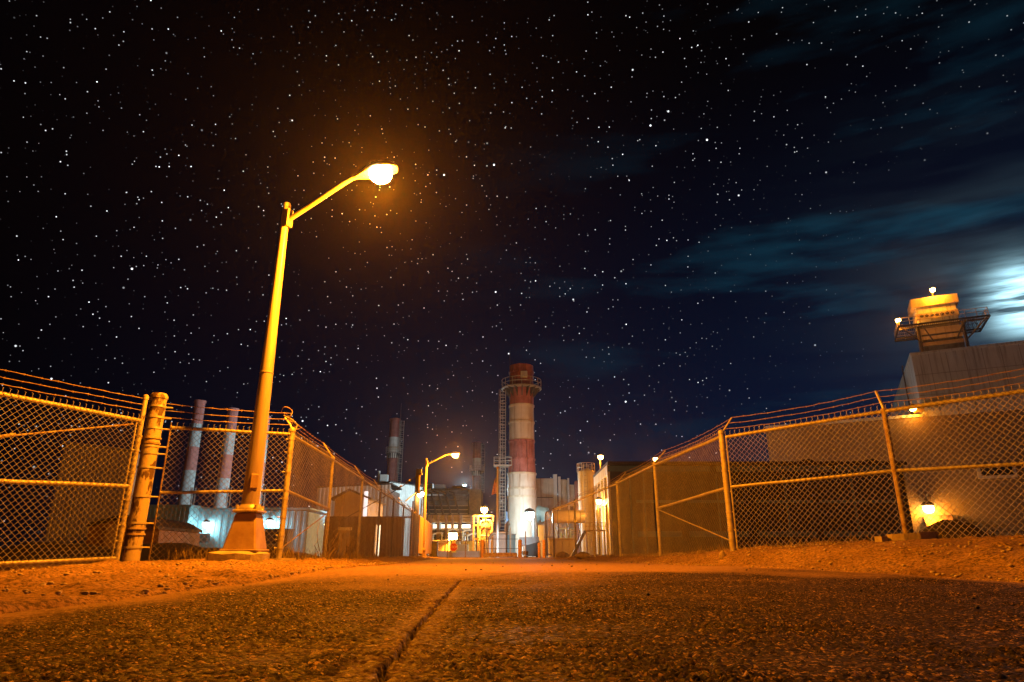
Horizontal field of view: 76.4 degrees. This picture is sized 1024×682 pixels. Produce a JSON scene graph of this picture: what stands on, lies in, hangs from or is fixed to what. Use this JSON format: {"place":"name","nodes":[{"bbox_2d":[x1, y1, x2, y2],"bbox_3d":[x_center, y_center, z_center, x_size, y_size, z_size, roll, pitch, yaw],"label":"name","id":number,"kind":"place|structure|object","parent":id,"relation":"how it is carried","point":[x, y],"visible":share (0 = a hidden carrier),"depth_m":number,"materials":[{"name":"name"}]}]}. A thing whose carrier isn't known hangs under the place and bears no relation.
{"place":"outdoors","nodes":[
{"label":"outdoors","id":0,"kind":"place"},
{"bbox_2d":[0,542,319,561],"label":"bank","id":1,"kind":"structure","parent":0,"point":[144,554],"depth_m":23.82,"materials":[{"name":"brown soil"}]},
{"bbox_2d":[487,521,515,552],"bbox_3d":[-0.854,16.527,54.236,2.331,2.858,2.033,0,-18,0],"label":"container","id":2,"kind":"object","parent":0,"point":[504,538],"visible":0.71,"depth_m":53.54,"materials":[{"name":"grey metal"}]},
{"bbox_2d":[499,538,504,552],"bbox_3d":[-0.825,16.895,53.374,0.500,1.421,0.050,0,-18,0],"label":"door","id":3,"kind":"structure","parent":2,"relation":"in","point":[501,540],"depth_m":53.40,"materials":[{"name":"white metal"}]},
{"bbox_2d":[0,557,1023,681],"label":"road","id":4,"kind":"structure","parent":0,"point":[445,621],"depth_m":2.08,"materials":[{"name":"grey asphalt"}]},
{"bbox_2d":[432,539,481,557],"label":"entry gate","id":5,"kind":"structure","parent":4,"relation":"on","point":[456,550],"depth_m":43.82,"materials":[{"name":"metal"}]},
{"bbox_2d":[519,537,538,556],"bbox_3d":[1.311,15.919,50.242,1.513,1.510,1.500,0,-18,0],"label":"dumpster","id":6,"kind":"object","parent":4,"relation":"on","point":[532,546],"visible":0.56,"depth_m":49.61,"materials":[{"name":"grey metal"}]},
{"bbox_2d":[216,562,979,656],"bbox_3d":[0.816,2.544,7.162,5.847,0.121,11.965,0,-18,0],"label":"road grit","id":7,"kind":"object","parent":4,"relation":"on","point":[976,607],"visible":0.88,"depth_m":3.70,"materials":[{"name":"grey gravel"}]},
{"bbox_2d":[0,535,1023,613],"bbox_3d":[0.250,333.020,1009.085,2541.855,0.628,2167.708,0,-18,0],"label":"ground","id":8,"kind":"structure","parent":0,"point":[15,598],"depth_m":6.21,"materials":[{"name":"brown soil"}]},
{"bbox_2d":[0,369,148,571],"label":"chain link gate","id":9,"kind":"structure","parent":8,"relation":"on","point":[139,421],"depth_m":8.20,"materials":[{"name":"metal"}]},
{"bbox_2d":[44,441,140,543],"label":"shed","id":10,"kind":"structure","parent":8,"relation":"on","point":[77,496],"depth_m":44.01,"materials":[{"name":"metal"}]},
{"bbox_2d":[86,514,202,547],"bbox_3d":[-21.711,11.764,38.819,4.075,2.444,5.500,0,-18,0],"label":"hut","id":11,"kind":"object","parent":8,"relation":"on","point":[148,534],"visible":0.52,"depth_m":36.61,"materials":[{"name":"grey metal"}]},
{"bbox_2d":[103,525,119,547],"bbox_3d":[-22.251,11.213,36.284,0.950,1.900,0.060,0,-18,0],"label":"door","id":12,"kind":"structure","parent":11,"relation":"in","point":[111,527],"depth_m":36.35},
{"bbox_2d":[121,392,172,561],"bbox_3d":[-5.167,1.986,9.190,0.375,2.573,0.254,0,-18,0],"label":"gate post","id":13,"kind":"object","parent":8,"relation":"on","point":[134,533],"visible":0.93,"depth_m":9.14,"materials":[{"name":"yellow metal"}]},
{"bbox_2d":[177,400,206,504],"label":"chimney","id":14,"kind":"object","parent":8,"relation":"on","point":[199,416],"visible":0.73,"depth_m":85.05,"materials":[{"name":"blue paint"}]},
{"bbox_2d":[149,403,291,560],"bbox_3d":[-4.253,2.066,9.573,1.799,2.221,0.095,8,-20,-22],"label":"chain link fence","id":15,"kind":"object","parent":8,"relation":"on","point":[220,430],"visible":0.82,"depth_m":9.55,"materials":[{"name":"metal"}]},
{"bbox_2d":[213,408,238,507],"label":"chimney","id":16,"kind":"object","parent":8,"relation":"on","point":[231,412],"visible":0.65,"depth_m":84.83,"materials":[{"name":"grey paint"}]},
{"bbox_2d":[147,505,325,556],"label":"hall","id":17,"kind":"structure","parent":8,"relation":"on","point":[153,508],"depth_m":67.38,"materials":[{"name":"metal"}]},
{"bbox_2d":[202,519,209,526],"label":"wall lamp","id":18,"kind":"object","parent":17,"relation":"attached to","point":[206,521],"visible":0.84,"depth_m":66.48,"materials":[{"name":"metal"}]},
{"bbox_2d":[266,518,272,524],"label":"wall lamp","id":19,"kind":"object","parent":17,"relation":"attached to","point":[270,520],"visible":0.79,"depth_m":66.55,"materials":[{"name":"metal"}]},
{"bbox_2d":[260,416,270,505],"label":"chimney","id":20,"kind":"object","parent":8,"relation":"on","point":[264,464],"visible":0.22,"depth_m":85.07,"materials":[{"name":"blue paint"}]},
{"bbox_2d":[155,545,387,560],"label":"dry grass","id":21,"kind":"structure","parent":8,"relation":"on","point":[183,554],"depth_m":9.88,"materials":[{"name":"brown plant"}]},
{"bbox_2d":[264,529,294,548],"bbox_3d":[-22.693,19.607,63.031,2.500,2.720,1.800,0,-18,0],"label":"utility box","id":22,"kind":"object","parent":8,"relation":"on","point":[271,540],"visible":0.39,"depth_m":62.53,"materials":[{"name":"metal"}]},
{"bbox_2d":[270,558,295,560],"bbox_3d":[-3.282,3.120,9.242,0.409,0.070,0.206,0,-18,0],"label":"concrete chunk","id":23,"kind":"object","parent":8,"relation":"on","point":[287,559],"visible":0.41,"depth_m":9.18,"materials":[{"name":"grey concrete"}]},
{"bbox_2d":[207,160,397,561],"bbox_3d":[-2.773,0.235,9.143,2.470,5.653,0.778,-5,-19,16],"label":"street lamp","id":24,"kind":"object","parent":8,"relation":"on","point":[245,539],"visible":0.98,"depth_m":9.02,"materials":[{"name":"metal"}]},
{"bbox_2d":[274,407,418,558],"bbox_3d":[-3.983,5.636,20.297,0.358,2.454,22.009,1,-18,-3],"label":"chain link fence","id":25,"kind":"object","parent":8,"relation":"on","point":[289,464],"visible":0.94,"depth_m":12.79,"materials":[{"name":"metal"}]},
{"bbox_2d":[314,502,369,558],"bbox_3d":[-3.454,4.062,13.664,0.209,0.995,4.920,1,-18,-3],"label":"dead vine","id":26,"kind":"object","parent":25,"relation":"attached to","point":[351,547],"visible":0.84,"depth_m":12.75,"materials":[{"name":"brown plant"}]},
{"bbox_2d":[331,489,385,556],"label":"workshop","id":27,"kind":"structure","parent":8,"relation":"on","point":[355,506],"depth_m":58.35,"materials":[{"name":"brown metal"}]},
{"bbox_2d":[363,491,367,515],"bbox_3d":[-13.111,14.915,58.197,0.320,2.900,0.100,0,-18,0],"label":"lit window","id":28,"kind":"structure","parent":27,"relation":"in","point":[365,491],"depth_m":58.23,"materials":[{"name":"white"}]},
{"bbox_2d":[316,483,401,515],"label":"warehouse","id":29,"kind":"structure","parent":8,"relation":"on","point":[391,487],"depth_m":92.94,"materials":[{"name":"grey metal"}]},
{"bbox_2d":[322,516,410,556],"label":"yard wall","id":30,"kind":"structure","parent":8,"relation":"on","point":[367,530],"depth_m":44.95,"materials":[{"name":"brown"}]},
{"bbox_2d":[343,469,422,556],"bbox_3d":[-7.810,9.952,36.173,0.736,4.626,10.573,12,-22,-33],"label":"utility pole","id":31,"kind":"object","parent":8,"relation":"on","point":[417,487],"visible":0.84,"depth_m":32.62,"materials":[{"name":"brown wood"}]},
{"bbox_2d":[386,415,403,481],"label":"chimney","id":32,"kind":"object","parent":8,"relation":"on","point":[393,453],"visible":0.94,"depth_m":148.75,"materials":[{"name":"grey paint"}]},
{"bbox_2d":[375,471,445,555],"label":"white building","id":33,"kind":"structure","parent":8,"relation":"on","point":[407,491],"depth_m":126.11,"materials":[{"name":"metal"}]},
{"bbox_2d":[410,501,413,554],"bbox_3d":[-4.584,8.675,29.781,0.074,2.646,0.074,-7,-20,21],"label":"fence post","id":34,"kind":"object","parent":8,"relation":"on","point":[412,520],"visible":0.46,"depth_m":29.93,"materials":[{"name":"metal"}]},
{"bbox_2d":[420,490,423,516],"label":"flood lamp","id":35,"kind":"object","parent":8,"relation":"on","point":[422,492],"visible":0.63,"depth_m":72.20,"materials":[{"name":"metal"}]},
{"bbox_2d":[418,514,432,556],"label":"screened gate","id":36,"kind":"structure","parent":8,"relation":"on","point":[428,542],"depth_m":35.54,"materials":[{"name":"metal"}]},
{"bbox_2d":[431,542,438,556],"bbox_3d":[-4.886,13.134,40.947,0.460,0.975,0.540,0,-18,0],"label":"keypad box","id":37,"kind":"object","parent":8,"relation":"on","point":[434,552],"visible":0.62,"depth_m":40.73,"materials":[{"name":"metal"}]},
{"bbox_2d":[419,452,459,556],"bbox_3d":[-3.817,8.652,33.745,2.470,5.653,0.778,-5,-19,16],"label":"street lamp","id":38,"kind":"object","parent":8,"relation":"on","point":[453,454],"visible":0.78,"depth_m":34.00,"materials":[{"name":"metal"}]},
{"bbox_2d":[429,539,450,554],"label":"canopy","id":39,"kind":"object","parent":8,"relation":"on","point":[442,546],"visible":0.36,"depth_m":72.80,"materials":[{"name":"yellow metal"}]},
{"bbox_2d":[422,483,482,554],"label":"louvre block","id":40,"kind":"structure","parent":8,"relation":"on","point":[456,500],"depth_m":105.00,"materials":[{"name":"metal"}]},
{"bbox_2d":[428,515,476,550],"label":"building","id":41,"kind":"structure","parent":8,"relation":"on","point":[442,534],"depth_m":82.89,"materials":[{"name":"white"}]},
{"bbox_2d":[448,532,457,540],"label":"flood lamp","id":42,"kind":"object","parent":8,"relation":"on","point":[452,536],"visible":0.87,"depth_m":72.84,"materials":[{"name":"metal"}]},
{"bbox_2d":[450,541,457,552],"bbox_3d":[-3.899,13.736,43.487,0.527,0.761,0.030,0,-18,0],"label":"stop sign","id":43,"kind":"object","parent":8,"relation":"on","point":[453,547],"visible":1,"depth_m":43.47,"materials":[{"name":"red metal"}]},
{"bbox_2d":[438,551,480,556],"bbox_3d":[-4.464,18.097,55.104,3.968,0.620,0.600,0,-18,0],"label":"concrete barrier","id":44,"kind":"object","parent":8,"relation":"on","point":[460,554],"visible":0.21,"depth_m":54.94,"materials":[{"name":"grey concrete"}]},
{"bbox_2d":[469,442,484,550],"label":"chimney","id":45,"kind":"object","parent":8,"relation":"on","point":[477,471],"visible":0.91,"depth_m":177.12,"materials":[{"name":"grey paint"}]},
{"bbox_2d":[481,540,483,557],"bbox_3d":[-1.931,13.720,42.859,0.220,1.200,0.214,0,-18,0],"label":"bollard","id":46,"kind":"object","parent":8,"relation":"on","point":[482,546],"visible":0.85,"depth_m":42.79,"materials":[{"name":"orange metal"}]},
{"bbox_2d":[473,515,493,552],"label":"pipe skid","id":47,"kind":"object","parent":8,"relation":"on","point":[485,530],"visible":0.72,"depth_m":67.27,"materials":[{"name":"metal"}]},
{"bbox_2d":[480,505,487,522],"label":"flood lamp","id":48,"kind":"object","parent":8,"relation":"on","point":[484,509],"visible":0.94,"depth_m":67.25,"materials":[{"name":"metal"}]},
{"bbox_2d":[491,466,498,552],"bbox_3d":[-1.261,12.707,48.459,0.560,6.693,0.256,0,-18,0],"label":"flagpole","id":49,"kind":"object","parent":8,"relation":"on","point":[495,489],"visible":0.99,"depth_m":48.62,"materials":[{"name":"white metal"}]},
{"bbox_2d":[483,548,517,557],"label":"barrier beam","id":50,"kind":"structure","parent":8,"relation":"on","point":[485,555],"depth_m":41.71,"materials":[{"name":"metal"}]},
{"bbox_2d":[494,361,540,556],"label":"chimney","id":51,"kind":"object","parent":8,"relation":"on","point":[521,390],"visible":0.98,"depth_m":93.33,"materials":[{"name":"white paint"}]},
{"bbox_2d":[536,505,551,522],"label":"duct","id":52,"kind":"object","parent":51,"relation":"attached to","point":[540,511],"visible":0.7,"depth_m":91.35,"materials":[{"name":"metal"}]},
{"bbox_2d":[518,539,521,557],"bbox_3d":[0.527,13.704,42.865,0.260,1.234,0.253,0,-18,0],"label":"bollard","id":53,"kind":"object","parent":8,"relation":"on","point":[519,548],"visible":0.85,"depth_m":42.78,"materials":[{"name":"orange metal"}]},
{"bbox_2d":[524,508,534,556],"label":"flood lamp","id":54,"kind":"object","parent":8,"relation":"on","point":[529,513],"visible":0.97,"depth_m":81.03,"materials":[{"name":"white metal"}]},
{"bbox_2d":[538,543,540,557],"bbox_3d":[1.710,13.191,40.928,0.180,0.994,0.175,0,-18,0],"label":"bollard","id":55,"kind":"object","parent":8,"relation":"on","point":[539,550],"visible":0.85,"depth_m":40.87,"materials":[{"name":"orange metal"}]},
{"bbox_2d":[538,525,544,556],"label":"cabinet","id":56,"kind":"object","parent":8,"relation":"on","point":[541,532],"visible":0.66,"depth_m":68.78,"materials":[{"name":"beige metal"}]},
{"bbox_2d":[542,539,544,557],"bbox_3d":[1.967,12.797,40.005,0.180,1.165,0.175,0,-18,0],"label":"bollard","id":57,"kind":"object","parent":8,"relation":"on","point":[543,542],"visible":0.75,"depth_m":39.96,"materials":[{"name":"orange metal"}]},
{"bbox_2d":[545,511,551,558],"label":"chain link gate","id":58,"kind":"structure","parent":8,"relation":"on","point":[546,542],"depth_m":27.59,"materials":[{"name":"metal"}]},
{"bbox_2d":[536,474,579,556],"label":"boiler block","id":59,"kind":"structure","parent":8,"relation":"on","point":[546,495],"depth_m":103.58,"materials":[{"name":"beige paint"}]},
{"bbox_2d":[548,538,577,556],"bbox_3d":[5.018,20.565,64.610,2.868,1.889,1.750,0,-18,0],"label":"enclosure","id":60,"kind":"object","parent":8,"relation":"on","point":[561,544],"visible":0.33,"depth_m":63.93,"materials":[{"name":"brown metal"}]},
{"bbox_2d":[556,551,569,557],"bbox_3d":[1.961,8.287,25.167,0.550,0.312,0.430,0,-18,0],"label":"rock","id":61,"kind":"object","parent":8,"relation":"on","point":[561,554],"visible":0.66,"depth_m":25.02,"materials":[{"name":"stone"}]},
{"bbox_2d":[555,528,574,537],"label":"pipe support","id":62,"kind":"object","parent":8,"relation":"on","point":[565,532],"visible":0.38,"depth_m":69.02,"materials":[{"name":"brown metal"}]},
{"bbox_2d":[552,510,584,551],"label":"duct","id":63,"kind":"object","parent":8,"relation":"on","point":[579,516],"visible":0.57,"depth_m":66.15,"materials":[{"name":"metal"}]},
{"bbox_2d":[575,552,589,558],"bbox_3d":[2.326,7.045,21.376,0.524,0.251,0.401,0,-18,0],"label":"rock","id":64,"kind":"object","parent":8,"relation":"on","point":[580,555],"visible":0.83,"depth_m":21.23,"materials":[{"name":"stone"}]},
{"bbox_2d":[577,462,596,554],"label":"silo","id":65,"kind":"object","parent":8,"relation":"on","point":[585,480],"visible":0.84,"depth_m":77.32,"materials":[{"name":"paint"}]},
{"bbox_2d":[571,522,605,555],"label":"stair platform","id":66,"kind":"structure","parent":8,"relation":"on","point":[582,536],"depth_m":54.73,"materials":[{"name":"metal"}]},
{"bbox_2d":[596,497,601,552],"bbox_3d":[8.553,18.037,63.106,0.690,5.748,0.851,-8,-20,24],"label":"pole lamp","id":67,"kind":"object","parent":8,"relation":"on","point":[599,499],"visible":0.68,"depth_m":63.56,"materials":[{"name":"metal"}]},
{"bbox_2d":[598,453,602,467],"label":"pole lamp","id":68,"kind":"object","parent":8,"relation":"on","point":[600,456],"visible":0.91,"depth_m":83.41,"materials":[{"name":"metal"}]},
{"bbox_2d":[552,418,735,557],"bbox_3d":[2.782,5.298,19.209,0.484,2.468,18.384,2,-18,-5],"label":"chain link fence","id":69,"kind":"object","parent":8,"relation":"on","point":[725,488],"visible":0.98,"depth_m":13.84,"materials":[{"name":"metal"}]},
{"bbox_2d":[719,550,725,558],"bbox_3d":[3.182,3.235,9.833,0.113,0.150,0.084,7,-19,-20],"label":"rock","id":70,"kind":"object","parent":8,"relation":"on","point":[722,553],"visible":0.77,"depth_m":9.81,"materials":[{"name":"stone"}]},
{"bbox_2d":[593,459,913,554],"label":"dark hall","id":71,"kind":"structure","parent":8,"relation":"on","point":[607,471],"depth_m":60.29,"materials":[{"name":"beige paint"}]},
{"bbox_2d":[606,530,1018,557],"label":"dry grass","id":72,"kind":"structure","parent":8,"relation":"on","point":[852,539],"depth_m":9.95,"materials":[{"name":"brown plant"}]},
{"bbox_2d":[725,368,1023,548],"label":"chain link fence","id":73,"kind":"object","parent":8,"relation":"on","point":[893,470],"visible":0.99,"depth_m":9.18,"materials":[{"name":"metal"}]},
{"bbox_2d":[874,536,887,541],"bbox_3d":[4.927,2.653,8.664,0.186,0.100,0.154,7,-20,-21],"label":"concrete chunk","id":74,"kind":"object","parent":8,"relation":"on","point":[881,538],"visible":0.66,"depth_m":8.60,"materials":[{"name":"grey concrete"}]},
{"bbox_2d":[765,340,1023,535],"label":"plant building","id":75,"kind":"structure","parent":8,"relation":"on","point":[933,367],"depth_m":80.47,"materials":[{"name":"grey metal"}]},
{"bbox_2d":[910,404,924,411],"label":"wall lamp","id":76,"kind":"object","parent":75,"relation":"attached to","point":[916,409],"visible":0.46,"depth_m":81.61,"materials":[{"name":"metal"}]},
{"bbox_2d":[921,501,933,513],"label":"wall lamp","id":77,"kind":"object","parent":75,"relation":"attached to","point":[928,511],"visible":0.82,"depth_m":77.98,"materials":[{"name":"glass"}]},
{"bbox_2d":[976,466,1017,478],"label":"window","id":78,"kind":"structure","parent":75,"relation":"in","point":[995,469],"depth_m":77.01,"materials":[{"name":"brown glass"}]},
{"bbox_2d":[887,531,938,540],"bbox_3d":[5.317,2.609,8.626,0.605,0.167,0.294,0,-18,0],"label":"concrete chunk","id":79,"kind":"object","parent":8,"relation":"on","point":[912,536],"visible":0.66,"depth_m":8.53,"materials":[{"name":"grey concrete"}]},
{"bbox_2d":[919,519,992,538],"bbox_3d":[9.737,4.441,14.330,2.942,1.005,2.600,0,-18,0],"label":"soil heap","id":80,"kind":"object","parent":8,"relation":"on","point":[957,526],"visible":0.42,"depth_m":14.02,"materials":[{"name":"brown soil"}]},
{"bbox_2d":[984,530,1023,535],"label":"wire fence","id":81,"kind":"object","parent":8,"relation":"on","point":[992,531],"visible":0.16,"depth_m":19.21,"materials":[{"name":"metal"}]},
{"bbox_2d":[0,0,1023,546],"label":"sky","id":82,"kind":"structure","parent":0,"point":[687,218],"materials":[{"name":"black"}]},
{"bbox_2d":[894,293,990,351],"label":"roof tower","id":83,"kind":"structure","parent":0,"point":[935,325],"depth_m":93.47,"materials":[{"name":"yellow metal"}]}
]}

